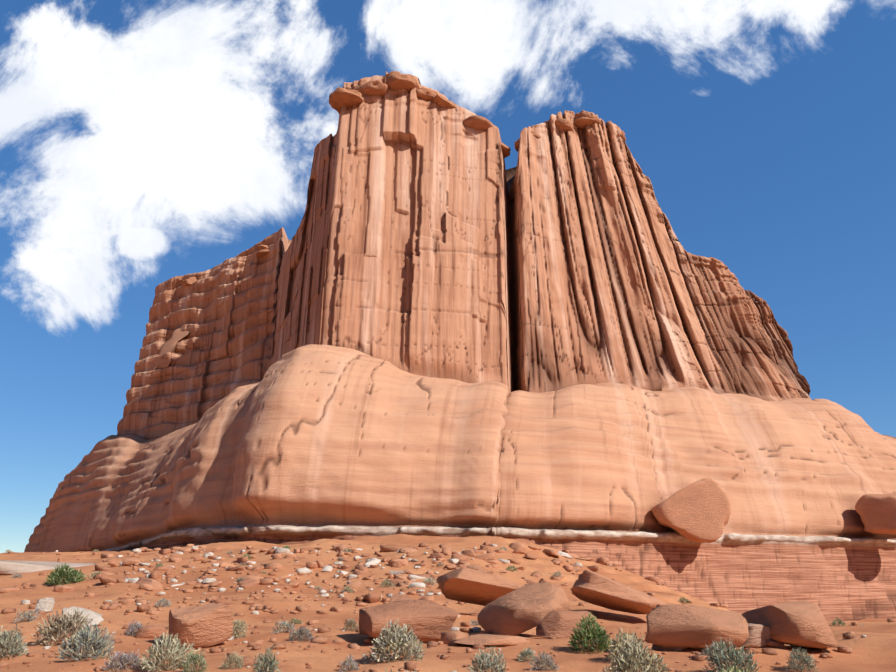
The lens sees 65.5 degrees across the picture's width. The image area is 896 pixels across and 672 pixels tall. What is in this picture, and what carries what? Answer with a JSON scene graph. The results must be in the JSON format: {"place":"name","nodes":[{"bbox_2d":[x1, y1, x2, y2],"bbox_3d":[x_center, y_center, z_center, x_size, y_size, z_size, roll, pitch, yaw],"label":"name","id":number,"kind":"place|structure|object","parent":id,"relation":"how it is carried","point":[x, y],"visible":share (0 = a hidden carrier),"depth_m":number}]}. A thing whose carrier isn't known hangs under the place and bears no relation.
{"place":"outdoors","nodes":[
{"label":"outdoors","id":0,"kind":"place"},
{"bbox_2d":[0,534,895,671],"bbox_3d":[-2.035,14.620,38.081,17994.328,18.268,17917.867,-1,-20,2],"label":"ground","id":1,"kind":"structure","parent":0,"point":[874,650],"depth_m":42.03},
{"bbox_2d":[0,545,845,671],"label":"shrubs","id":2,"kind":"object","parent":1,"relation":"on","point":[625,649],"visible":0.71,"depth_m":18.79},
{"bbox_2d":[0,71,895,671],"bbox_3d":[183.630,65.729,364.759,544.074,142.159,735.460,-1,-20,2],"label":"rocks","id":3,"kind":"object","parent":1,"relation":"on","point":[696,511],"visible":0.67,"depth_m":37.96},
{"bbox_2d":[24,72,895,620],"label":"butte","id":4,"kind":"object","parent":1,"relation":"on","point":[430,318],"visible":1,"depth_m":165.42},
{"bbox_2d":[0,0,895,552],"label":"sky","id":5,"kind":"structure","parent":0,"point":[144,144]}
]}

